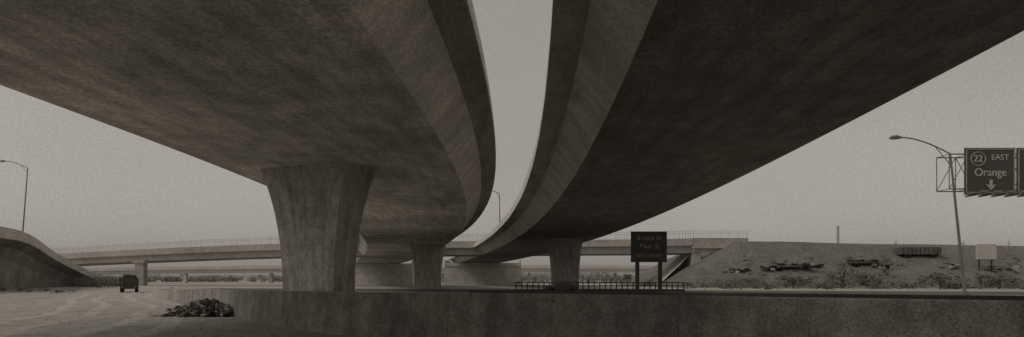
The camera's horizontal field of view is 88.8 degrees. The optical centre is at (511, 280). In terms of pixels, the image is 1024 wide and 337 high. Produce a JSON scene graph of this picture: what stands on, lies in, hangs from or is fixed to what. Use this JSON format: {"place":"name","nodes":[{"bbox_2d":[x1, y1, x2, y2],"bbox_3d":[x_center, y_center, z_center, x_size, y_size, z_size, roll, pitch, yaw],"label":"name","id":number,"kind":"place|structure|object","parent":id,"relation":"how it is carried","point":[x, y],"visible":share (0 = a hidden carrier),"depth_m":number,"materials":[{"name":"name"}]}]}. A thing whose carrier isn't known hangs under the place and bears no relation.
{"place":"outdoors","nodes":[
{"label":"outdoors","id":0,"kind":"place"},
{"bbox_2d":[0,284,206,336],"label":"dusty track","id":1,"kind":"structure","parent":0,"point":[83,306],"depth_m":23.10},
{"bbox_2d":[0,284,183,336],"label":"wheel tracks","id":2,"kind":"object","parent":1,"relation":"on","point":[138,316],"visible":0.8,"depth_m":21.83},
{"bbox_2d":[119,275,138,291],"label":"stake bed truck","id":3,"kind":"object","parent":1,"relation":"on","point":[130,282],"visible":0.98,"depth_m":69.80,"materials":[{"name":"paint"}]},
{"bbox_2d":[0,281,1023,336],"bbox_3d":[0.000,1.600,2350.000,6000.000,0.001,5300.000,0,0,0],"label":"ground","id":4,"kind":"structure","parent":0,"point":[229,327],"depth_m":76.00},
{"bbox_2d":[0,226,103,289],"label":"elevated ramp","id":5,"kind":"structure","parent":4,"relation":"on","point":[27,260],"depth_m":103.21,"materials":[{"name":"concrete"}]},
{"bbox_2d":[0,160,27,231],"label":"street lamp","id":6,"kind":"object","parent":5,"relation":"on","point":[25,192],"visible":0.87,"depth_m":96.94,"materials":[{"name":"metal"}]},
{"bbox_2d":[0,275,121,293],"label":"roadside scrub","id":7,"kind":"object","parent":4,"relation":"on","point":[95,282],"visible":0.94,"depth_m":113.45,"materials":[{"name":"green plant"}]},
{"bbox_2d":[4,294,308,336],"bbox_3d":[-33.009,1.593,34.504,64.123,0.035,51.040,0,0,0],"label":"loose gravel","id":8,"kind":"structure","parent":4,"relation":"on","point":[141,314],"depth_m":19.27,"materials":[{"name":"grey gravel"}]},
{"bbox_2d":[150,298,233,316],"bbox_3d":[-13.876,1.256,23.533,4.290,0.973,2.160,0,0,0],"label":"rubble pile","id":9,"kind":"object","parent":4,"relation":"on","point":[205,307],"visible":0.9,"depth_m":23.01,"materials":[{"name":"grey stone"}]},
{"bbox_2d":[0,0,495,291],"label":"curved highway overpass","id":10,"kind":"object","parent":4,"relation":"on","point":[343,131],"visible":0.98,"depth_m":20.66,"materials":[{"name":"concrete"}]},
{"bbox_2d":[99,272,639,281],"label":"distant tree row","id":11,"kind":"object","parent":4,"relation":"on","point":[230,278],"visible":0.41,"depth_m":548.93,"materials":[{"name":"grey plant"}]},
{"bbox_2d":[85,265,653,282],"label":"road overpass","id":12,"kind":"object","parent":4,"relation":"on","point":[185,271],"visible":0.36,"depth_m":300.70,"materials":[{"name":"concrete"}]},
{"bbox_2d":[355,261,413,283],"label":"bridge abutment","id":13,"kind":"object","parent":4,"relation":"on","point":[384,273],"visible":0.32,"depth_m":212.00,"materials":[{"name":"concrete"}]},
{"bbox_2d":[50,231,747,285],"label":"road overpass","id":14,"kind":"object","parent":4,"relation":"on","point":[139,258],"visible":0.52,"depth_m":152.74,"materials":[{"name":"concrete"}]},
{"bbox_2d":[444,260,520,284],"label":"bridge abutment","id":15,"kind":"object","parent":4,"relation":"on","point":[482,273],"visible":0.96,"depth_m":205.00,"materials":[{"name":"concrete"}]},
{"bbox_2d":[168,286,1023,336],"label":"concrete parapet wall","id":16,"kind":"structure","parent":4,"relation":"on","point":[403,314],"depth_m":12.03,"materials":[{"name":"grey concrete"}]},
{"bbox_2d":[448,0,1023,286],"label":"curved highway overpass","id":17,"kind":"object","parent":4,"relation":"on","point":[652,108],"visible":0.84,"depth_m":19.67,"materials":[{"name":"concrete"}]},
{"bbox_2d":[494,191,499,222],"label":"street lamp","id":18,"kind":"object","parent":17,"relation":"on","point":[499,205],"visible":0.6,"depth_m":99.92,"materials":[{"name":"metal"}]},
{"bbox_2d":[778,274,812,288],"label":"desert bush","id":19,"kind":"object","parent":4,"relation":"on","point":[793,282],"visible":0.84,"depth_m":103.67,"materials":[{"name":"green plant"}]},
{"bbox_2d":[836,226,838,242],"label":"utility mast","id":20,"kind":"object","parent":4,"relation":"on","point":[837,238],"visible":0.35,"depth_m":239.62,"materials":[{"name":"metal"}]},
{"bbox_2d":[824,261,872,288],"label":"desert bush","id":21,"kind":"object","parent":4,"relation":"on","point":[842,278],"visible":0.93,"depth_m":99.74,"materials":[{"name":"green plant"}]},
{"bbox_2d":[684,255,1023,289],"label":"roadside scrub","id":22,"kind":"object","parent":4,"relation":"on","point":[822,285],"visible":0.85,"depth_m":102.54,"materials":[{"name":"grey plant"}]},
{"bbox_2d":[704,279,1020,289],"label":"wire fence","id":23,"kind":"object","parent":4,"relation":"on","point":[871,284],"visible":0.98,"depth_m":89.96,"materials":[{"name":"metal"}]},
{"bbox_2d":[851,271,886,286],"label":"desert bush","id":24,"kind":"object","parent":4,"relation":"on","point":[880,279],"visible":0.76,"depth_m":102.53,"materials":[{"name":"green plant"}]},
{"bbox_2d":[914,271,961,288],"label":"desert bush","id":25,"kind":"object","parent":4,"relation":"on","point":[937,277],"visible":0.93,"depth_m":97.85,"materials":[{"name":"green plant"}]},
{"bbox_2d":[974,274,1023,288],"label":"desert bush","id":26,"kind":"object","parent":4,"relation":"on","point":[991,278],"visible":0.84,"depth_m":99.64,"materials":[{"name":"green plant"}]},
{"bbox_2d":[0,0,1023,280],"label":"sky","id":27,"kind":"structure","parent":0,"point":[91,182],"materials":[{"name":"grey"}]},
{"bbox_2d":[211,288,1023,294],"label":"highway road","id":28,"kind":"structure","parent":0,"point":[747,291],"depth_m":75.62,"materials":[{"name":"grey asphalt"}]},
{"bbox_2d":[545,282,578,290],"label":"parked car","id":29,"kind":"object","parent":28,"relation":"on","point":[562,286],"visible":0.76,"depth_m":71.12,"materials":[{"name":"paint"}]},
{"bbox_2d":[513,282,684,291],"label":"bridge guard rail","id":30,"kind":"object","parent":28,"relation":"on","point":[633,289],"visible":0.63,"depth_m":74.85,"materials":[{"name":"metal"}]},
{"bbox_2d":[623,274,631,291],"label":"road sign","id":31,"kind":"object","parent":28,"relation":"on","point":[627,277],"visible":0.91,"depth_m":69.97,"materials":[{"name":"metal"}]},
{"bbox_2d":[618,241,1023,287],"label":"embankment hill","id":32,"kind":"structure","parent":0,"point":[708,267],"depth_m":122.75,"materials":[{"name":"brown soil"}]},
{"bbox_2d":[651,255,689,283],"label":"slope paving","id":33,"kind":"structure","parent":32,"relation":"on","point":[671,267],"depth_m":139.32,"materials":[{"name":"concrete"}]},
{"bbox_2d":[771,263,801,270],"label":"flatbed trailer","id":34,"kind":"object","parent":32,"relation":"on","point":[795,267],"visible":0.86,"depth_m":117.97,"materials":[{"name":"paint"}]},
{"bbox_2d":[847,259,881,266],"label":"flatbed trailer","id":35,"kind":"object","parent":32,"relation":"on","point":[856,263],"visible":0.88,"depth_m":119.72,"materials":[{"name":"paint"}]},
{"bbox_2d":[721,263,1018,273],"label":"stacked construction material","id":36,"kind":"object","parent":32,"relation":"on","point":[805,265],"visible":0.94,"depth_m":117.59,"materials":[{"name":"paint"}]},
{"bbox_2d":[894,247,941,257],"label":"semi trailer","id":37,"kind":"object","parent":32,"relation":"on","point":[910,252],"visible":0.8,"depth_m":122.80,"materials":[{"name":"paint"}]},
{"bbox_2d":[976,244,995,270],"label":"billboard","id":38,"kind":"object","parent":32,"relation":"on","point":[985,251],"visible":0.82,"depth_m":117.90,"materials":[{"name":"metal"}]},
{"label":"concrete pavement","id":39,"kind":"structure","parent":0,"visible":0},
{"bbox_2d":[631,231,666,291],"bbox_3d":[10.475,-1.077,40.074,2.750,5.355,0.292,0,0,0],"label":"roadside guide sign","id":40,"kind":"object","parent":39,"relation":"on","point":[648,246],"visible":1,"depth_m":39.96,"materials":[{"name":"metal"}]},
{"bbox_2d":[468,290,1023,299],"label":"concrete median barrier","id":41,"kind":"object","parent":39,"relation":"on","point":[977,297],"visible":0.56,"depth_m":17.80,"materials":[{"name":"grey concrete"}]},
{"bbox_2d":[889,135,970,294],"bbox_3d":[38.275,-5.928,48.000,7.250,14.884,0.520,0,0,0],"label":"street lamp","id":42,"kind":"object","parent":39,"relation":"on","point":[893,137],"visible":0.8,"depth_m":47.94,"materials":[{"name":"metal"}]},
{"bbox_2d":[936,148,1023,196],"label":"overhead highway sign","id":43,"kind":"object","parent":39,"relation":"on","point":[988,171],"visible":1,"depth_m":39.95,"materials":[{"name":"metal"}]}
]}

